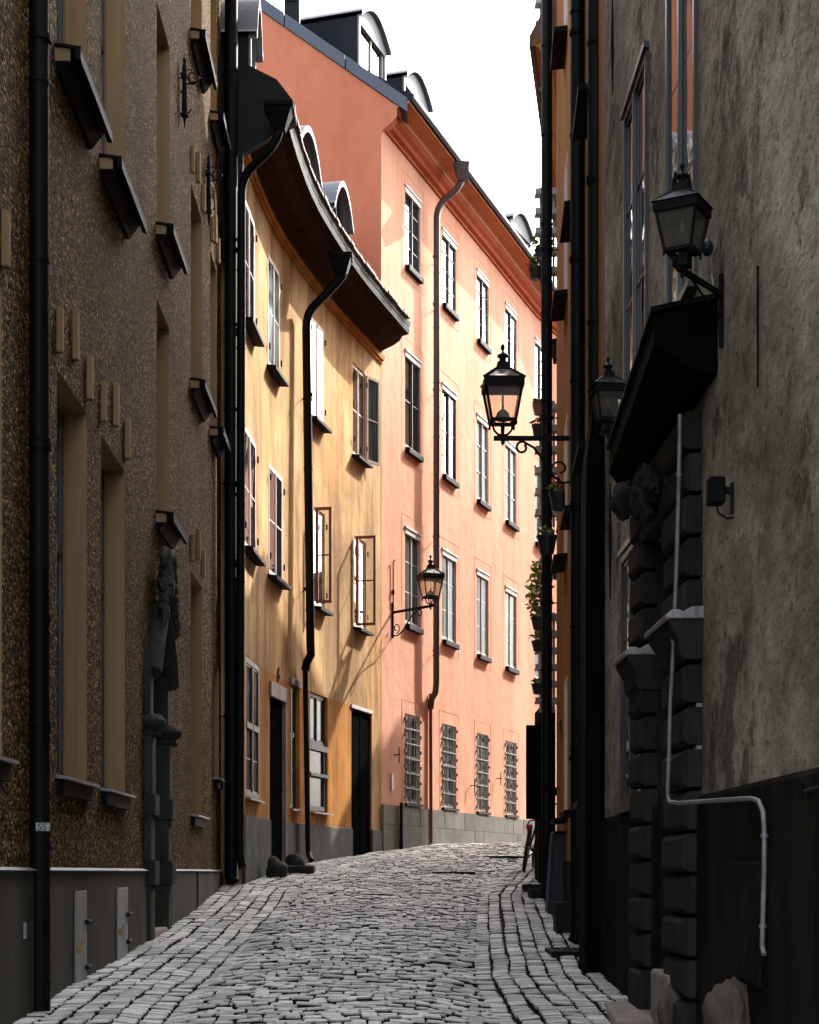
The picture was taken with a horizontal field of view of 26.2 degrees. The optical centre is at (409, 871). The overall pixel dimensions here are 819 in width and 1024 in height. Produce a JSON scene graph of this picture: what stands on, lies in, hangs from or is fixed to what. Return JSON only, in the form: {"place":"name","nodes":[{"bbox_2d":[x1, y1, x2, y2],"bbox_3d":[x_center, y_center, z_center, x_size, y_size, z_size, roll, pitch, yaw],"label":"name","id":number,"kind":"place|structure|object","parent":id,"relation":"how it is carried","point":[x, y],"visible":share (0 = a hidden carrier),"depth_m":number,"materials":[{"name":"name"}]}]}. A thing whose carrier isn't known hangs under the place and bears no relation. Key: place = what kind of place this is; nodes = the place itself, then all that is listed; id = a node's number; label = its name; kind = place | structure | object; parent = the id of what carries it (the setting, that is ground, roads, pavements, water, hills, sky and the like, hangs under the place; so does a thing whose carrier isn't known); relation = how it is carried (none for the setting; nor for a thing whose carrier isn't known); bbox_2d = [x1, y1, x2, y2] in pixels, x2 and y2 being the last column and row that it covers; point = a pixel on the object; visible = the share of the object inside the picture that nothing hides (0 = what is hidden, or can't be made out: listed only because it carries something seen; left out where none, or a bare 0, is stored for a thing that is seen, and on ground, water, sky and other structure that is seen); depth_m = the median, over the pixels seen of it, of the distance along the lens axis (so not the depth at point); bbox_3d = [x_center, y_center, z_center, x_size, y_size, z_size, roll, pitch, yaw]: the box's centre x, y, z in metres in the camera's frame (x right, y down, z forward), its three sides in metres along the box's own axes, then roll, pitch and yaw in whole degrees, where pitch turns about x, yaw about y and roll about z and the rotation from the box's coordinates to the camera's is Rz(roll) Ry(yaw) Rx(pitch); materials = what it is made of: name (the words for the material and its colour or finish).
{"place":"outdoors","nodes":[
{"label":"outdoors","id":0,"kind":"place"},
{"bbox_2d":[13,842,627,1023],"bbox_3d":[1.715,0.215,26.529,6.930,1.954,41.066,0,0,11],"label":"cobblestone street","id":1,"kind":"structure","parent":0,"point":[402,936],"depth_m":13.98,"materials":[{"name":"stone"}]},
{"bbox_2d":[0,0,238,1023],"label":"roughcast building","id":2,"kind":"structure","parent":1,"relation":"on","point":[116,439],"depth_m":14.32,"materials":[{"name":"beige paint"}]},
{"bbox_2d":[0,755,18,781],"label":"window","id":3,"kind":"structure","parent":2,"relation":"in","point":[6,763],"depth_m":9.81,"materials":[{"name":"grey glass"}]},
{"bbox_2d":[56,406,99,801],"bbox_3d":[-2.397,-1.915,12.164,0.323,2.810,1.225,0,0,0],"label":"window","id":4,"kind":"structure","parent":2,"relation":"in","point":[67,786],"depth_m":12.72,"materials":[{"name":"brown glass"}]},
{"bbox_2d":[74,891,92,982],"bbox_3d":[-2.273,0.474,12.292,0.065,0.681,0.521,0,0,0],"label":"cellar hatch","id":5,"kind":"object","parent":2,"relation":"attached to","point":[81,922],"visible":0.84,"depth_m":12.22,"materials":[{"name":"metal"}]},
{"bbox_2d":[54,0,112,148],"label":"window","id":6,"kind":"structure","parent":2,"relation":"in","point":[73,72],"depth_m":12.19,"materials":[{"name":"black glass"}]},
{"bbox_2d":[100,468,135,809],"bbox_3d":[-2.417,-1.915,13.959,0.323,2.810,1.278,0,0,0],"label":"window","id":7,"kind":"structure","parent":2,"relation":"in","point":[113,798],"depth_m":14.54,"materials":[{"name":"brown glass"}]},
{"bbox_2d":[99,0,146,238],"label":"window","id":8,"kind":"structure","parent":2,"relation":"in","point":[115,178],"depth_m":14.42,"materials":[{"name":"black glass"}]},
{"bbox_2d":[117,887,132,960],"bbox_3d":[-2.300,0.419,14.192,0.060,0.582,0.614,0,0,-2],"label":"cellar hatch","id":9,"kind":"object","parent":2,"relation":"attached to","point":[123,915],"visible":0.91,"depth_m":14.13,"materials":[{"name":"metal"}]},
{"bbox_2d":[155,329,187,549],"bbox_3d":[-2.407,-4.310,17.019,0.406,2.180,1.144,0,0,0],"label":"window","id":10,"kind":"structure","parent":2,"relation":"in","point":[168,525],"depth_m":17.48,"materials":[{"name":"brown glass"}]},
{"bbox_2d":[155,48,187,278],"bbox_3d":[-2.407,-7.060,17.019,0.406,2.280,1.144,0,0,0],"label":"window","id":11,"kind":"structure","parent":2,"relation":"in","point":[167,239],"depth_m":17.39,"materials":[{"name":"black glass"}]},
{"bbox_2d":[180,55,199,128],"bbox_3d":[-2.293,-8.159,18.368,0.214,0.769,0.090,0,0,0],"label":"flag holder","id":12,"kind":"object","parent":2,"relation":"attached to","point":[184,77],"visible":1,"depth_m":18.35,"materials":[{"name":"black metal"}]},
{"bbox_2d":[190,587,209,827],"bbox_3d":[-2.482,-1.915,19.934,0.323,2.810,1.205,0,0,0],"label":"window","id":13,"kind":"structure","parent":2,"relation":"in","point":[199,821],"depth_m":20.48,"materials":[{"name":"brown glass"}]},
{"bbox_2d":[190,220,217,421],"bbox_3d":[-2.439,-6.430,19.934,0.408,2.340,1.305,0,0,0],"label":"window","id":14,"kind":"structure","parent":2,"relation":"in","point":[200,392],"depth_m":20.39,"materials":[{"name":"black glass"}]},
{"bbox_2d":[190,0,217,93],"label":"window","id":15,"kind":"structure","parent":2,"relation":"in","point":[199,42],"depth_m":19.86,"materials":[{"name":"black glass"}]},
{"bbox_2d":[205,153,222,225],"bbox_3d":[-2.320,-8.090,20.810,0.214,0.872,0.090,0,0,0],"label":"flag holder","id":16,"kind":"object","parent":2,"relation":"attached to","point":[209,174],"visible":0.97,"depth_m":20.79,"materials":[{"name":"black metal"}]},
{"bbox_2d":[210,271,230,456],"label":"window","id":17,"kind":"structure","parent":2,"relation":"in","point":[219,440],"depth_m":21.84,"materials":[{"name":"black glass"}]},
{"bbox_2d":[210,0,230,153],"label":"window","id":18,"kind":"structure","parent":2,"relation":"in","point":[218,125],"depth_m":21.79,"materials":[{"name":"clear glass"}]},
{"bbox_2d":[219,214,225,266],"bbox_3d":[-2.340,-8.124,22.601,0.214,0.684,0.090,0,0,0],"label":"flag holder","id":19,"kind":"object","parent":2,"relation":"attached to","point":[222,240],"visible":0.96,"depth_m":22.58,"materials":[{"name":"black metal"}]},
{"bbox_2d":[266,856,287,877],"bbox_3d":[-1.842,-0.024,24.402,0.304,0.399,0.352,0,0,0],"label":"fender stone","id":20,"kind":"object","parent":1,"relation":"on","point":[276,867],"visible":0.86,"depth_m":24.28,"materials":[{"name":"grey stone"}]},
{"bbox_2d":[285,853,304,865],"bbox_3d":[-1.684,-0.113,25.914,0.303,0.328,0.292,0,0,24],"label":"fender stone","id":21,"kind":"object","parent":1,"relation":"on","point":[293,859],"visible":0.41,"depth_m":25.81,"materials":[{"name":"grey stone"}]},
{"bbox_2d":[287,865,314,874],"bbox_3d":[-1.579,0.013,25.475,0.405,0.210,0.550,0,0,0],"label":"door step","id":22,"kind":"object","parent":1,"relation":"on","point":[305,869],"depth_m":25.20,"materials":[{"name":"stone"}]},
{"bbox_2d":[220,0,410,884],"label":"ochre house","id":23,"kind":"structure","parent":1,"relation":"on","point":[323,321],"depth_m":26.93,"materials":[{"name":"paint"}]},
{"bbox_2d":[245,202,264,346],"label":"window","id":24,"kind":"structure","parent":23,"relation":"in","point":[252,329],"depth_m":23.43,"materials":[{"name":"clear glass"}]},
{"bbox_2d":[245,656,264,802],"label":"window","id":25,"kind":"structure","parent":23,"relation":"in","point":[251,669],"depth_m":23.69,"materials":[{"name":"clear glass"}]},
{"bbox_2d":[245,427,265,566],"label":"window","id":26,"kind":"structure","parent":23,"relation":"in","point":[250,447],"depth_m":23.45,"materials":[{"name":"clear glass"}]},
{"bbox_2d":[270,698,281,860],"bbox_3d":[-1.978,-1.110,25.702,0.040,2.820,1.001,0,0,8],"label":"door","id":27,"kind":"structure","parent":23,"relation":"in","point":[275,706],"depth_m":25.76,"materials":[{"name":"black wood"}]},
{"bbox_2d":[267,253,288,386],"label":"window","id":28,"kind":"structure","parent":23,"relation":"in","point":[273,275],"depth_m":25.43,"materials":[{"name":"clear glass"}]},
{"bbox_2d":[268,463,291,590],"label":"window","id":29,"kind":"structure","parent":23,"relation":"in","point":[274,479],"depth_m":25.52,"materials":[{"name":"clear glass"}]},
{"bbox_2d":[290,677,303,811],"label":"window","id":30,"kind":"structure","parent":23,"relation":"in","point":[294,682],"depth_m":27.11,"materials":[{"name":"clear glass"}]},
{"bbox_2d":[310,693,324,746],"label":"window","id":31,"kind":"structure","parent":23,"relation":"in","point":[317,703],"depth_m":28.49,"materials":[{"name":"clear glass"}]},
{"bbox_2d":[311,318,331,433],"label":"window","id":32,"kind":"structure","parent":23,"relation":"in","point":[317,334],"depth_m":28.22,"materials":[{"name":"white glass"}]},
{"bbox_2d":[310,743,333,814],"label":"window","id":33,"kind":"structure","parent":23,"relation":"in","point":[318,776],"depth_m":28.50,"materials":[{"name":"glass"}]},
{"bbox_2d":[314,508,333,615],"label":"window","id":34,"kind":"structure","parent":23,"relation":"in","point":[319,607],"depth_m":28.58,"materials":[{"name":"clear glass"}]},
{"bbox_2d":[351,710,369,855],"bbox_3d":[-0.883,-1.300,30.913,0.040,3.000,1.255,0,0,15],"label":"door","id":35,"kind":"structure","parent":23,"relation":"in","point":[360,723],"depth_m":30.91,"materials":[{"name":"black wood"}]},
{"bbox_2d":[352,364,372,467],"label":"window","id":36,"kind":"structure","parent":23,"relation":"in","point":[358,377],"depth_m":30.83,"materials":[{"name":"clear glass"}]},
{"bbox_2d":[353,536,373,635],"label":"window","id":37,"kind":"structure","parent":23,"relation":"in","point":[361,629],"depth_m":30.96,"materials":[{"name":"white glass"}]},
{"bbox_2d":[221,0,556,850],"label":"salmon building","id":38,"kind":"structure","parent":1,"relation":"on","point":[439,238],"depth_m":35.13,"materials":[{"name":"paint"}]},
{"bbox_2d":[402,169,423,295],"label":"window","id":39,"kind":"structure","parent":38,"relation":"in","point":[413,203],"depth_m":33.86,"materials":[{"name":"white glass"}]},
{"bbox_2d":[402,336,423,472],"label":"window","id":40,"kind":"structure","parent":38,"relation":"in","point":[412,363],"depth_m":33.86,"materials":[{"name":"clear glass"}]},
{"bbox_2d":[402,512,423,643],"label":"window","id":41,"kind":"structure","parent":38,"relation":"in","point":[412,538],"depth_m":33.85,"materials":[{"name":"grey glass"}]},
{"bbox_2d":[403,699,423,806],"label":"window","id":42,"kind":"structure","parent":38,"relation":"in","point":[411,733],"depth_m":33.96,"materials":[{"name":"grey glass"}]},
{"bbox_2d":[392,555,444,637],"bbox_3d":[0.187,-5.083,32.254,0.490,1.458,1.301,0,0,-29],"label":"street lantern","id":43,"kind":"object","parent":38,"relation":"attached to","point":[431,572],"visible":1,"depth_m":31.96,"materials":[{"name":"black metal"}]},
{"bbox_2d":[439,710,458,810],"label":"window","id":44,"kind":"structure","parent":38,"relation":"in","point":[448,732],"depth_m":36.14,"materials":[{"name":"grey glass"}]},
{"bbox_2d":[440,214,459,331],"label":"window","id":45,"kind":"structure","parent":38,"relation":"in","point":[449,246],"depth_m":36.14,"materials":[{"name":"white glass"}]},
{"bbox_2d":[440,369,459,497],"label":"window","id":46,"kind":"structure","parent":38,"relation":"in","point":[449,397],"depth_m":36.14,"materials":[{"name":"white glass"}]},
{"bbox_2d":[440,536,459,658],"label":"window","id":47,"kind":"structure","parent":38,"relation":"in","point":[449,559],"depth_m":36.17,"materials":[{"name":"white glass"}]},
{"bbox_2d":[474,255,491,361],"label":"window","id":48,"kind":"structure","parent":38,"relation":"in","point":[483,283],"depth_m":38.50,"materials":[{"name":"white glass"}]},
{"bbox_2d":[474,400,491,520],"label":"window","id":49,"kind":"structure","parent":38,"relation":"in","point":[482,424],"depth_m":38.50,"materials":[{"name":"white glass"}]},
{"bbox_2d":[474,556,491,671],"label":"window","id":50,"kind":"structure","parent":38,"relation":"in","point":[482,577],"depth_m":38.50,"materials":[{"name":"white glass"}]},
{"bbox_2d":[474,720,491,814],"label":"window","id":51,"kind":"structure","parent":38,"relation":"in","point":[481,750],"depth_m":38.62,"materials":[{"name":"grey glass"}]},
{"bbox_2d":[503,290,518,374],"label":"window","id":52,"kind":"structure","parent":38,"relation":"in","point":[511,316],"depth_m":40.90,"materials":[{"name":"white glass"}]},
{"bbox_2d":[503,728,518,818],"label":"window","id":53,"kind":"structure","parent":38,"relation":"in","point":[510,754],"depth_m":40.93,"materials":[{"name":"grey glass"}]},
{"bbox_2d":[503,429,519,540],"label":"window","id":54,"kind":"structure","parent":38,"relation":"in","point":[510,449],"depth_m":40.79,"materials":[{"name":"white glass"}]},
{"bbox_2d":[503,574,519,682],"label":"window","id":55,"kind":"structure","parent":38,"relation":"in","point":[510,594],"depth_m":40.92,"materials":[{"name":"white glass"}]},
{"bbox_2d":[534,327,540,398],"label":"window","id":56,"kind":"structure","parent":38,"relation":"in","point":[537,342],"depth_m":43.29,"materials":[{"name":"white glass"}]},
{"bbox_2d":[534,455,540,554],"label":"window","id":57,"kind":"structure","parent":38,"relation":"in","point":[536,477],"depth_m":43.21,"materials":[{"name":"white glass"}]},
{"bbox_2d":[515,803,556,871],"bbox_3d":[1.850,-0.507,25.841,0.560,1.035,1.749,0,0,20],"label":"bicycle","id":58,"kind":"object","parent":1,"relation":"on","point":[529,840],"visible":0.5,"depth_m":25.33,"materials":[{"name":"metal"}]},
{"bbox_2d":[529,0,556,795],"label":"amber house","id":59,"kind":"structure","parent":1,"relation":"on","point":[535,44],"depth_m":22.44,"materials":[{"name":"orange paint"}]},
{"bbox_2d":[535,709,554,883],"bbox_3d":[1.812,-0.951,23.525,0.207,2.438,0.950,0,0,0],"label":"board porch","id":60,"kind":"object","parent":59,"relation":"attached to","point":[537,830],"visible":0.2,"depth_m":23.05,"materials":[{"name":"brown wood"}]},
{"bbox_2d":[526,725,540,818],"bbox_3d":[1.629,-1.305,22.988,0.205,1.231,0.065,0,0,0],"label":"open shutter","id":61,"kind":"object","parent":60,"relation":"attached to","point":[533,771],"visible":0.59,"depth_m":22.98,"materials":[{"name":"black wood"}]},
{"bbox_2d":[534,401,556,526],"bbox_3d":[1.925,-5.244,22.578,0.630,1.619,0.205,0,0,0],"label":"plant trellis","id":62,"kind":"object","parent":59,"relation":"attached to","point":[538,469],"visible":0.39,"depth_m":22.53,"materials":[{"name":"grey paint"}]},
{"bbox_2d":[529,417,540,435],"bbox_3d":[1.630,-5.676,22.405,0.232,0.258,0.185,0,0,0],"label":"flower pot","id":63,"kind":"object","parent":62,"relation":"on","point":[536,428],"visible":0.63,"depth_m":22.34,"materials":[{"name":"metal"}]},
{"bbox_2d":[532,398,540,415],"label":"flower pot","id":64,"kind":"object","parent":62,"relation":"on","point":[536,404],"visible":0.69,"depth_m":22.35,"materials":[{"name":"ceramic"}]},
{"bbox_2d":[534,187,556,285],"bbox_3d":[1.925,-8.176,22.578,0.630,1.252,0.205,0,0,0],"label":"plant trellis","id":65,"kind":"object","parent":59,"relation":"attached to","point":[554,216],"visible":0.33,"depth_m":22.53,"materials":[{"name":"grey paint"}]},
{"bbox_2d":[525,253,540,280],"bbox_3d":[1.595,-7.694,22.298,0.219,0.347,0.213,0,0,43],"label":"flower pot","id":66,"kind":"object","parent":65,"relation":"hanging from","point":[534,272],"visible":0.97,"depth_m":22.26,"materials":[{"name":"metal"}]},
{"bbox_2d":[529,233,555,261],"bbox_3d":[1.692,-7.936,22.306,0.357,0.349,0.222,0,0,0],"label":"flower pot","id":67,"kind":"object","parent":65,"relation":"hanging from","point":[537,248],"visible":0.46,"depth_m":22.27,"materials":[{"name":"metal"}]},
{"bbox_2d":[534,612,556,711],"bbox_3d":[1.925,-2.694,22.578,0.630,1.283,0.205,0,0,0],"label":"plant trellis","id":68,"kind":"object","parent":59,"relation":"attached to","point":[554,665],"visible":0.39,"depth_m":22.53,"materials":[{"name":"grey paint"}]},
{"bbox_2d":[528,630,540,651],"bbox_3d":[1.651,-2.954,22.392,0.266,0.283,0.217,0,0,0],"label":"flower pot","id":69,"kind":"object","parent":68,"relation":"hanging from","point":[536,643],"visible":0.68,"depth_m":22.34,"materials":[{"name":"metal"}]},
{"bbox_2d":[531,677,540,694],"bbox_3d":[1.638,-2.378,22.400,0.196,0.222,0.189,0,0,0],"label":"flower pot","id":70,"kind":"object","parent":68,"relation":"hanging from","point":[536,686],"visible":0.69,"depth_m":22.35,"materials":[{"name":"black plastic"}]},
{"bbox_2d":[524,559,555,630],"bbox_3d":[1.656,-3.546,22.383,0.415,0.922,0.338,0,0,0],"label":"flower pot","id":71,"kind":"object","parent":68,"relation":"on","point":[534,618],"visible":0.57,"depth_m":22.34,"materials":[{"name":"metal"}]},
{"bbox_2d":[545,831,566,916],"bbox_3d":[1.674,0.041,19.114,0.380,0.964,0.468,0,0,0],"label":"street cabinet","id":72,"kind":"object","parent":1,"relation":"on","point":[555,872],"visible":0.3,"depth_m":18.95,"materials":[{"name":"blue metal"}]},
{"bbox_2d":[553,901,569,935],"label":"stone block","id":73,"kind":"structure","parent":1,"relation":"on","point":[561,917],"depth_m":16.60,"materials":[{"name":"grey stone"}]},
{"bbox_2d":[545,947,578,960],"bbox_3d":[1.320,0.673,14.425,0.360,0.075,0.750,0,0,0],"label":"scraper","id":74,"kind":"object","parent":1,"relation":"on","point":[555,952],"visible":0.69,"depth_m":14.05,"materials":[{"name":"black metal"}]},
{"bbox_2d":[539,0,604,976],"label":"burnt orange house","id":75,"kind":"structure","parent":1,"relation":"on","point":[573,52],"depth_m":15.44,"materials":[{"name":"paint"}]},
{"bbox_2d":[480,344,569,483],"bbox_3d":[1.197,-4.680,18.000,0.933,1.454,0.451,0,0,0],"label":"street lantern","id":76,"kind":"object","parent":75,"relation":"attached to","point":[512,382],"visible":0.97,"depth_m":17.98,"materials":[{"name":"black metal"}]},
{"bbox_2d":[536,525,557,554],"bbox_3d":[1.595,-3.865,20.400,0.254,0.343,0.252,0,0,0],"label":"flower pot","id":77,"kind":"object","parent":75,"relation":"attached to","point":[546,542],"visible":0.99,"depth_m":20.32,"materials":[{"name":"metal"}]},
{"bbox_2d":[545,478,564,511],"bbox_3d":[1.654,-4.170,19.390,0.267,0.352,0.257,0,0,-36],"label":"flower pot","id":78,"kind":"object","parent":75,"relation":"attached to","point":[557,498],"visible":0.66,"depth_m":19.33,"materials":[{"name":"metal"}]},
{"bbox_2d":[550,677,567,824],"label":"window","id":79,"kind":"structure","parent":75,"relation":"in","point":[555,821],"depth_m":19.07,"materials":[{"name":"brown glass"}]},
{"bbox_2d":[550,417,567,573],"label":"window","id":80,"kind":"structure","parent":75,"relation":"in","point":[559,561],"depth_m":19.07,"materials":[{"name":"black glass"}]},
{"bbox_2d":[550,157,567,321],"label":"window","id":81,"kind":"structure","parent":75,"relation":"in","point":[559,300],"depth_m":19.07,"materials":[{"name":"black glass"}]},
{"bbox_2d":[550,0,567,69],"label":"window","id":82,"kind":"structure","parent":75,"relation":"in","point":[559,40],"depth_m":19.07,"materials":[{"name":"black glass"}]},
{"bbox_2d":[560,505,569,530],"bbox_3d":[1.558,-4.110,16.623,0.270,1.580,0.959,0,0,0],"label":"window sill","id":83,"kind":"structure","parent":75,"relation":"in","point":[565,520],"depth_m":16.60,"materials":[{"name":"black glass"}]},
{"bbox_2d":[560,200,569,242],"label":"window","id":84,"kind":"structure","parent":75,"relation":"in","point":[565,226],"depth_m":16.62,"materials":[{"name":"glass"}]},
{"bbox_2d":[572,440,585,474],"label":"window","id":85,"kind":"structure","parent":75,"relation":"in","point":[577,467],"depth_m":14.15,"materials":[{"name":"glass"}]},
{"bbox_2d":[572,83,586,140],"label":"window","id":86,"kind":"structure","parent":75,"relation":"in","point":[579,132],"depth_m":14.22,"materials":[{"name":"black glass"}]},
{"bbox_2d":[604,1001,652,1023],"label":"entrance step","id":87,"kind":"object","parent":1,"relation":"on","point":[622,1012],"visible":0.51,"depth_m":10.20,"materials":[{"name":"stone"}]},
{"bbox_2d":[651,969,669,1023],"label":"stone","id":88,"kind":"object","parent":1,"relation":"on","point":[660,980],"visible":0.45,"depth_m":9.74,"materials":[{"name":"stone"}]},
{"bbox_2d":[657,983,684,1023],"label":"fender stone","id":89,"kind":"object","parent":1,"relation":"on","point":[670,997],"visible":0.64,"depth_m":9.25,"materials":[{"name":"stone"}]},
{"bbox_2d":[600,0,818,1023],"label":"grey plaster building","id":90,"kind":"structure","parent":1,"relation":"on","point":[719,99],"depth_m":8.52,"materials":[{"name":"grey paint"}]},
{"bbox_2d":[587,357,626,438],"bbox_3d":[1.307,-2.937,11.288,0.290,0.745,0.228,0,0,-8],"label":"entrance lantern","id":91,"kind":"object","parent":90,"relation":"attached to","point":[606,391],"visible":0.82,"depth_m":11.21,"materials":[{"name":"black metal"}]},
{"bbox_2d":[608,483,611,598],"bbox_3d":[1.411,-2.325,12.357,0.024,0.815,0.021,0,0,0],"label":"wall anchor","id":92,"kind":"object","parent":90,"relation":"attached to","point":[610,540],"depth_m":12.35,"materials":[{"name":"black metal"}]},
{"bbox_2d":[611,0,613,94],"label":"wall anchor","id":93,"kind":"object","parent":90,"relation":"attached to","point":[612,45],"depth_m":12.23,"materials":[{"name":"black metal"}]},
{"bbox_2d":[613,536,643,813],"bbox_3d":[1.433,-1.275,11.362,0.090,1.770,1.037,0,0,-1],"label":"window","id":94,"kind":"structure","parent":90,"relation":"in","point":[625,582],"depth_m":11.73,"materials":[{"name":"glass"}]},
{"bbox_2d":[620,40,648,380],"bbox_3d":[1.435,-4.035,11.216,0.107,2.050,1.054,0,0,0],"label":"window","id":95,"kind":"structure","parent":90,"relation":"in","point":[634,114],"depth_m":11.18,"materials":[{"name":"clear glass"}]},
{"bbox_2d":[665,0,698,302],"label":"window","id":96,"kind":"structure","parent":90,"relation":"in","point":[681,16],"depth_m":9.49,"materials":[{"name":"clear glass"}]},
{"bbox_2d":[650,163,723,347],"bbox_3d":[1.322,-2.875,8.181,0.228,0.745,0.542,0,0,28],"label":"entrance lantern","id":97,"kind":"object","parent":90,"relation":"attached to","point":[682,210],"visible":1,"depth_m":8.00,"materials":[{"name":"black metal"}]},
{"bbox_2d":[702,239,713,285],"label":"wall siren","id":98,"kind":"structure","parent":90,"relation":"attached to","point":[707,250],"depth_m":8.59,"materials":[{"name":"blue plastic"}]},
{"bbox_2d":[666,414,767,955],"bbox_3d":[1.414,-0.982,8.228,0.056,2.659,2.062,0,0,-3],"label":"cable conduit","id":99,"kind":"object","parent":90,"relation":"attached to","point":[762,924],"visible":1,"depth_m":8.88,"materials":[{"name":"metal"}]},
{"bbox_2d":[706,476,733,518],"bbox_3d":[1.442,-1.730,8.143,0.121,0.191,0.101,0,0,0],"label":"floodlight","id":100,"kind":"object","parent":90,"relation":"attached to","point":[717,490],"visible":1,"depth_m":8.10,"materials":[{"name":"black metal"}]},
{"bbox_2d":[702,976,749,1023],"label":"fender stone","id":101,"kind":"object","parent":90,"relation":"attached to","point":[725,1001],"visible":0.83,"depth_m":7.64,"materials":[{"name":"stone"}]},
{"bbox_2d":[756,266,758,386],"bbox_3d":[1.493,-2.337,7.528,0.012,0.519,0.010,0,0,0],"label":"wall anchor","id":102,"kind":"object","parent":90,"relation":"attached to","point":[757,323],"depth_m":7.52,"materials":[{"name":"black metal"}]},
{"bbox_2d":[801,782,818,798],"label":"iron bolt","id":103,"kind":"object","parent":90,"relation":"attached to","point":[804,791],"visible":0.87,"depth_m":6.58,"materials":[{"name":"black metal"}]},
{"bbox_2d":[267,0,556,285],"label":"sky","id":104,"kind":"structure","parent":0,"point":[473,58],"materials":[{"name":"white"}]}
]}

